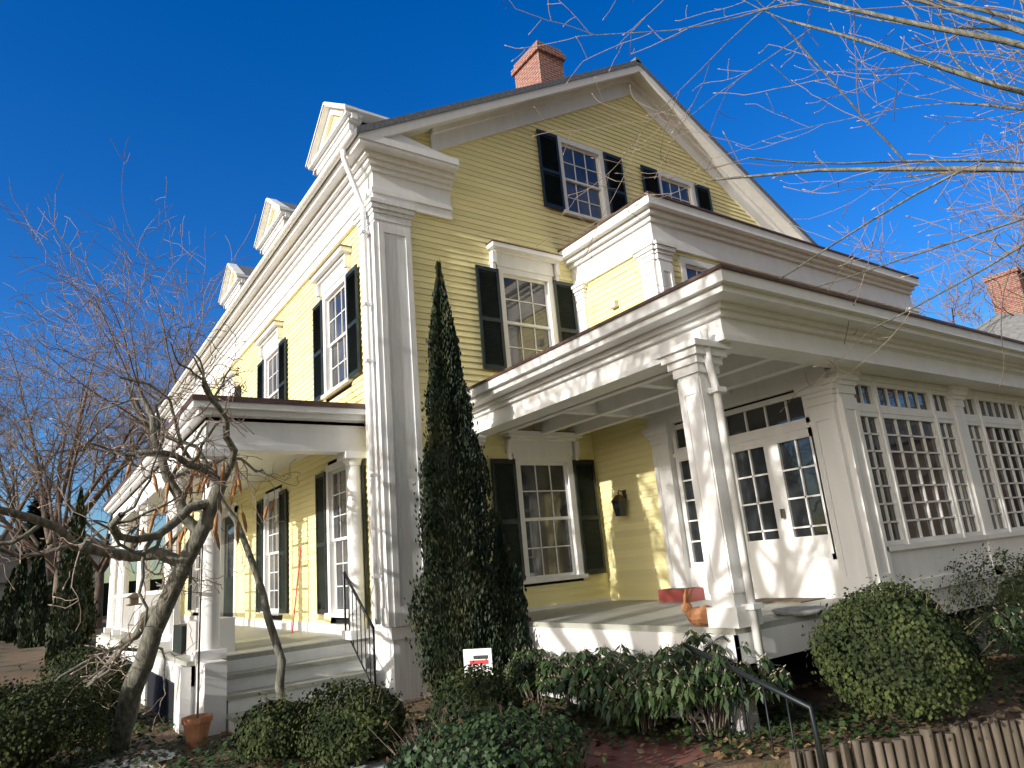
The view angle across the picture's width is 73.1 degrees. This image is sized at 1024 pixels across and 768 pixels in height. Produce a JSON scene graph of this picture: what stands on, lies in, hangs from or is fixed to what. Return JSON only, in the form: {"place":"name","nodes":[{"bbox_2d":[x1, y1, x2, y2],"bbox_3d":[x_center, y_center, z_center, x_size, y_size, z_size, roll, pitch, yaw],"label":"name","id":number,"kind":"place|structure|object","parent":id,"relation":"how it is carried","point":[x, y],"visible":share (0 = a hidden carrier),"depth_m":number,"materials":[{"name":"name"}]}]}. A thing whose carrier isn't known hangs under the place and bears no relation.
{"place":"outdoors","nodes":[
{"label":"outdoors","id":0,"kind":"place"},
{"bbox_2d":[0,532,165,615],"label":"neighbour houses","id":1,"kind":"structure","parent":0,"point":[132,584],"depth_m":69.78,"materials":[{"name":"grey"}]},
{"bbox_2d":[89,749,385,767],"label":"ground snow patches","id":2,"kind":"object","parent":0,"point":[373,764],"depth_m":7.03,"materials":[{"name":"white snow"}]},
{"bbox_2d":[180,96,758,701],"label":"house","id":3,"kind":"structure","parent":0,"point":[496,192],"depth_m":12.49,"materials":[{"name":"yellow wood"}]},
{"bbox_2d":[340,149,381,624],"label":"house downspouts","id":4,"kind":"object","parent":3,"relation":"attached to","point":[366,304],"visible":1,"depth_m":10.12,"materials":[{"name":"white metal"}]},
{"bbox_2d":[189,135,696,617],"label":"house windows","id":5,"kind":"structure","parent":3,"relation":"in","point":[551,541],"depth_m":12.02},
{"bbox_2d":[187,129,712,614],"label":"window shutters","id":6,"kind":"object","parent":3,"relation":"attached to","point":[493,349],"visible":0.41,"depth_m":11.76,"materials":[{"name":"black wood"}]},
{"bbox_2d":[160,65,810,627],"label":"house trim","id":7,"kind":"structure","parent":3,"relation":"attached to","point":[400,177],"depth_m":11.34,"materials":[{"name":"white wood"}]},
{"bbox_2d":[160,57,817,412],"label":"house roof","id":8,"kind":"structure","parent":3,"relation":"on","point":[430,112],"depth_m":13.36,"materials":[{"name":"grey"}]},
{"bbox_2d":[155,130,356,415],"bbox_3d":[-2.399,-0.847,22.072,13.510,0.065,19.740,5,-18,-34],"label":"gutter","id":9,"kind":"object","parent":8,"relation":"attached to","point":[348,139],"visible":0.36,"depth_m":13.60,"materials":[{"name":"white metal"}]},
{"bbox_2d":[218,102,389,309],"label":"dormers","id":10,"kind":"object","parent":8,"relation":"on","point":[337,123],"visible":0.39,"depth_m":13.44,"materials":[{"name":"white wood"}]},
{"bbox_2d":[511,40,565,87],"bbox_3d":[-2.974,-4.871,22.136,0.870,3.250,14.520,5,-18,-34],"label":"house chimney","id":11,"kind":"object","parent":8,"relation":"on","point":[538,64],"visible":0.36,"depth_m":16.76,"materials":[{"name":"red brick"}]},
{"bbox_2d":[0,616,1023,767],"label":"garden bed ground","id":12,"kind":"structure","parent":0,"point":[13,658],"depth_m":6.79,"materials":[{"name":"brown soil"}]},
{"bbox_2d":[0,567,15,640],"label":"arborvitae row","id":13,"kind":"object","parent":12,"relation":"on","point":[3,604],"visible":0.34,"depth_m":36.57,"materials":[{"name":"green plant"}]},
{"bbox_2d":[0,550,27,642],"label":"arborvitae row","id":14,"kind":"object","parent":12,"relation":"on","point":[13,598],"visible":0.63,"depth_m":33.59,"materials":[{"name":"green plant"}]},
{"bbox_2d":[0,553,30,599],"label":"neighbour garage","id":15,"kind":"structure","parent":12,"relation":"on","point":[9,567],"depth_m":38.53,"materials":[{"name":"stone"}]},
{"bbox_2d":[9,489,56,561],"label":"conifer","id":16,"kind":"object","parent":12,"relation":"on","point":[38,533],"visible":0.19,"depth_m":57.37,"materials":[{"name":"green plant"}]},
{"bbox_2d":[14,542,52,648],"bbox_3d":[-19.800,8.760,28.785,1.247,4.346,1.270,-9,-15,15],"label":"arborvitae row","id":17,"kind":"object","parent":12,"relation":"on","point":[33,618],"visible":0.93,"depth_m":28.38,"materials":[{"name":"green plant"}]},
{"bbox_2d":[0,329,81,565],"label":"tree","id":18,"kind":"object","parent":12,"relation":"on","point":[12,535],"visible":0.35,"depth_m":55.68,"materials":[{"name":"brown plant"}]},
{"bbox_2d":[46,561,59,600],"bbox_3d":[-21.118,9.952,32.234,1.541,3.988,1.575,-15,-17,33],"label":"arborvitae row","id":19,"kind":"object","parent":12,"relation":"on","point":[50,585],"visible":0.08,"depth_m":32.09,"materials":[{"name":"green plant"}]},
{"bbox_2d":[0,337,117,460],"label":"tree","id":20,"kind":"object","parent":12,"relation":"on","point":[39,393],"visible":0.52,"depth_m":51.71,"materials":[{"name":"brown plant"}]},
{"bbox_2d":[0,666,129,767],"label":"boxwood","id":21,"kind":"object","parent":12,"relation":"on","point":[37,723],"visible":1,"depth_m":6.72,"materials":[{"name":"green plant"}]},
{"bbox_2d":[44,522,89,669],"bbox_3d":[-11.866,5.617,18.541,0.971,3.872,1.090,5,-18,-34],"label":"arborvitae","id":22,"kind":"object","parent":12,"relation":"on","point":[63,623],"visible":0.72,"depth_m":18.26,"materials":[{"name":"green plant"}]},
{"bbox_2d":[42,485,97,659],"bbox_3d":[-12.711,5.463,20.089,1.348,5.064,1.337,5,-18,-34],"label":"arborvitae","id":23,"kind":"object","parent":12,"relation":"on","point":[86,565],"visible":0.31,"depth_m":20.18,"materials":[{"name":"green plant"}]},
{"bbox_2d":[0,295,162,602],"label":"tree","id":24,"kind":"object","parent":12,"relation":"on","point":[49,561],"visible":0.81,"depth_m":32.69,"materials":[{"name":"brown plant"}]},
{"bbox_2d":[0,382,166,628],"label":"tree","id":25,"kind":"object","parent":12,"relation":"on","point":[100,569],"visible":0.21,"depth_m":39.35,"materials":[{"name":"brown plant"}]},
{"bbox_2d":[0,310,166,546],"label":"tree","id":26,"kind":"object","parent":12,"relation":"on","point":[6,531],"visible":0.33,"depth_m":45.96,"materials":[{"name":"brown plant"}]},
{"bbox_2d":[27,636,148,728],"bbox_3d":[-5.650,3.984,9.243,1.444,1.185,1.479,-3,-15,-7],"label":"boxwood","id":27,"kind":"object","parent":12,"relation":"on","point":[117,676],"visible":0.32,"depth_m":8.99,"materials":[{"name":"green plant"}]},
{"bbox_2d":[87,573,99,633],"bbox_3d":[-17.082,8.006,27.204,1.656,4.530,1.570,5,-18,-34],"label":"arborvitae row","id":28,"kind":"object","parent":12,"relation":"on","point":[96,611],"visible":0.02,"depth_m":27.31,"materials":[{"name":"green plant"}]},
{"bbox_2d":[0,247,204,585],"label":"tree","id":29,"kind":"object","parent":12,"relation":"on","point":[95,497],"visible":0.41,"depth_m":39.13,"materials":[{"name":"brown plant"}]},
{"bbox_2d":[0,320,210,549],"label":"tree","id":30,"kind":"object","parent":12,"relation":"on","point":[134,546],"visible":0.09,"depth_m":52.83,"materials":[{"name":"brown plant"}]},
{"bbox_2d":[0,138,255,455],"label":"tree","id":31,"kind":"object","parent":12,"relation":"on","point":[184,360],"visible":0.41,"depth_m":30.48,"materials":[{"name":"brown plant"}]},
{"bbox_2d":[0,252,300,754],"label":"bare tree","id":32,"kind":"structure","parent":12,"relation":"on","point":[151,623],"depth_m":7.53,"materials":[{"name":"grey plant"}]},
{"bbox_2d":[181,442,212,747],"bbox_3d":[-3.637,2.257,8.075,0.330,3.600,0.330,5,-18,-34],"label":"potted sapling","id":33,"kind":"object","parent":12,"relation":"on","point":[196,726],"visible":0.92,"depth_m":7.62,"materials":[{"name":"orange ceramic"}]},
{"bbox_2d":[95,394,387,735],"bbox_3d":[-6.445,3.794,14.174,2.530,4.160,13.370,5,-18,-34],"label":"front porch","id":34,"kind":"object","parent":12,"relation":"on","point":[287,432],"visible":0.54,"depth_m":9.79,"materials":[{"name":"paint"}]},
{"bbox_2d":[126,471,178,605],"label":"hanging bird feeders","id":35,"kind":"object","parent":34,"relation":"hanging from","point":[134,599],"visible":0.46,"depth_m":11.57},
{"bbox_2d":[173,547,301,654],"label":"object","id":36,"kind":"object","parent":34,"relation":"on","point":[182,642],"visible":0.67,"depth_m":9.56,"materials":[{"name":"grey"}]},
{"bbox_2d":[343,571,376,684],"bbox_3d":[-2.104,3.430,9.504,0.044,1.685,1.030,5,-18,-34],"label":"stair railing","id":37,"kind":"object","parent":34,"relation":"on","point":[370,623],"visible":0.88,"depth_m":9.48,"materials":[{"name":"grey metal"}]},
{"bbox_2d":[229,685,321,767],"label":"boxwood","id":38,"kind":"object","parent":12,"relation":"on","point":[269,735],"visible":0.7,"depth_m":6.53,"materials":[{"name":"green plant"}]},
{"bbox_2d":[284,677,416,767],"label":"boxwood","id":39,"kind":"object","parent":12,"relation":"on","point":[344,734],"visible":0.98,"depth_m":6.19,"materials":[{"name":"green plant"}]},
{"bbox_2d":[403,256,510,703],"bbox_3d":[-0.793,1.052,9.322,1.378,6.056,1.367,5,-18,-34],"label":"arborvitae","id":40,"kind":"object","parent":12,"relation":"on","point":[456,587],"visible":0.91,"depth_m":8.90,"materials":[{"name":"green plant"}]},
{"bbox_2d":[367,696,573,767],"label":"dry twiggy shrub","id":41,"kind":"object","parent":12,"relation":"on","point":[411,740],"visible":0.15,"depth_m":5.32,"materials":[{"name":"green plant"}]},
{"bbox_2d":[417,657,529,729],"bbox_3d":[-0.367,3.057,6.642,1.129,0.779,1.057,5,-18,-34],"label":"shrub","id":42,"kind":"object","parent":12,"relation":"on","point":[484,690],"visible":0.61,"depth_m":6.46,"materials":[{"name":"green plant"}]},
{"bbox_2d":[463,648,492,682],"bbox_3d":[-0.360,3.336,7.665,0.340,0.750,0.032,-11,-15,21],"label":"yard sign","id":43,"kind":"object","parent":12,"relation":"on","point":[470,656],"visible":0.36,"depth_m":7.73,"materials":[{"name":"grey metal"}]},
{"bbox_2d":[380,692,604,767],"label":"bush","id":44,"kind":"object","parent":12,"relation":"on","point":[506,753],"visible":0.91,"depth_m":5.01,"materials":[{"name":"green plant"}]},
{"bbox_2d":[485,509,536,699],"bbox_3d":[-0.117,2.803,8.936,0.869,2.370,0.940,-8,-15,10],"label":"arborvitae","id":45,"kind":"object","parent":12,"relation":"on","point":[508,580],"visible":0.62,"depth_m":8.80,"materials":[{"name":"green plant"}]},
{"bbox_2d":[37,655,1023,767],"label":"ivy ground cover","id":46,"kind":"object","parent":12,"relation":"on","point":[620,731],"visible":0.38,"depth_m":6.54,"materials":[{"name":"green plant"}]},
{"bbox_2d":[501,646,567,703],"bbox_3d":[0.275,3.456,8.226,0.791,0.663,1.152,5,-18,-34],"label":"rhododendron","id":47,"kind":"object","parent":12,"relation":"on","point":[527,671],"visible":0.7,"depth_m":8.10,"materials":[{"name":"green plant"}]},
{"bbox_2d":[535,650,589,710],"bbox_3d":[0.632,3.316,7.754,0.760,0.632,0.988,5,-18,-34],"label":"rhododendron","id":48,"kind":"object","parent":12,"relation":"on","point":[553,681],"visible":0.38,"depth_m":7.71,"materials":[{"name":"green plant"}]},
{"bbox_2d":[558,642,657,722],"bbox_3d":[0.999,3.047,7.101,1.068,0.766,1.230,5,-18,-34],"label":"rhododendron","id":49,"kind":"object","parent":12,"relation":"on","point":[587,677],"visible":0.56,"depth_m":6.96,"materials":[{"name":"green plant"}]},
{"bbox_2d":[594,661,694,734],"bbox_3d":[1.238,2.934,6.504,0.882,0.640,1.023,5,-18,-34],"label":"rhododendron","id":50,"kind":"object","parent":12,"relation":"on","point":[615,701],"visible":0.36,"depth_m":6.35,"materials":[{"name":"green plant"}]},
{"bbox_2d":[624,626,796,738],"bbox_3d":[1.732,2.683,6.262,1.545,0.925,1.468,5,-18,-34],"label":"rhododendron","id":51,"kind":"object","parent":12,"relation":"on","point":[680,688],"visible":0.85,"depth_m":5.98,"materials":[{"name":"green plant"}]},
{"bbox_2d":[465,263,1023,734],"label":"side porch","id":52,"kind":"object","parent":12,"relation":"on","point":[697,347],"visible":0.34,"depth_m":7.79,"materials":[{"name":"paint"}]},
{"bbox_2d":[681,588,709,625],"bbox_3d":[1.825,2.192,6.791,0.163,0.361,0.407,5,-18,-34],"label":"terracotta rabbit","id":53,"kind":"object","parent":52,"relation":"on","point":[696,616],"visible":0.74,"depth_m":6.74},
{"bbox_2d":[557,191,920,332],"bbox_3d":[5.266,-1.005,14.131,8.875,3.020,2.475,5,-18,-34],"label":"bay","id":54,"kind":"object","parent":52,"relation":"on","point":[667,242],"visible":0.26,"depth_m":12.23,"materials":[{"name":"white wood"}]},
{"bbox_2d":[658,587,826,615],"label":"porch planters","id":55,"kind":"object","parent":52,"relation":"on","point":[673,594],"visible":0.91,"depth_m":8.55,"materials":[{"name":"red"}]},
{"bbox_2d":[591,365,1023,669],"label":"sunroom","id":56,"kind":"structure","parent":12,"relation":"on","point":[850,481],"depth_m":9.34,"materials":[{"name":"white paint"}]},
{"bbox_2d":[611,490,626,515],"bbox_3d":[1.781,1.947,11.325,0.260,0.428,0.200,5,-18,-34],"label":"wall lantern","id":57,"kind":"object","parent":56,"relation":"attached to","point":[619,502],"depth_m":11.26,"materials":[{"name":"grey metal"}]},
{"bbox_2d":[801,574,999,732],"bbox_3d":[3.294,2.274,5.986,1.922,1.216,1.531,5,-18,-34],"label":"boxwood","id":58,"kind":"object","parent":12,"relation":"on","point":[909,654],"visible":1,"depth_m":5.60,"materials":[{"name":"green plant"}]},
{"bbox_2d":[789,712,1023,767],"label":"log edging","id":59,"kind":"object","parent":12,"relation":"on","point":[925,748],"visible":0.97,"depth_m":5.49,"materials":[{"name":"beige wood"}]},
{"bbox_2d":[836,121,1023,328],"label":"tree","id":60,"kind":"object","parent":12,"relation":"on","point":[960,314],"visible":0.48,"depth_m":27.01,"materials":[{"name":"brown plant"}]},
{"bbox_2d":[935,543,1023,653],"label":"shrub","id":61,"kind":"object","parent":12,"relation":"on","point":[1010,591],"visible":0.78,"depth_m":8.38,"materials":[{"name":"green"}]},
{"bbox_2d":[975,267,1023,341],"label":"neighboring house","id":62,"kind":"structure","parent":12,"relation":"on","point":[1012,327],"depth_m":24.62,"materials":[{"name":"brick"}]},
{"bbox_2d":[987,593,1023,657],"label":"rhododendron","id":63,"kind":"object","parent":12,"relation":"on","point":[1007,631],"visible":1,"depth_m":7.08,"materials":[{"name":"green plant"}]},
{"bbox_2d":[0,0,1023,582],"label":"sky","id":64,"kind":"structure","parent":0,"point":[222,101],"materials":[{"name":"blue"}]},
{"bbox_2d":[525,728,721,767],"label":"brick path","id":65,"kind":"structure","parent":0,"point":[662,754],"depth_m":5.80,"materials":[{"name":"red brick"}]},
{"label":"lawn ground","id":66,"kind":"structure","parent":0,"visible":0},
{"bbox_2d":[681,642,826,767],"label":"handrail","id":67,"kind":"object","parent":66,"relation":"on","point":[809,707],"visible":0.7,"depth_m":5.49,"materials":[{"name":"grey metal"}]},
{"bbox_2d":[504,0,1023,411],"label":"street tree","id":68,"kind":"object","parent":66,"relation":"on","point":[963,73],"visible":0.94,"depth_m":7.44,"materials":[{"name":"brown plant"}]}
]}

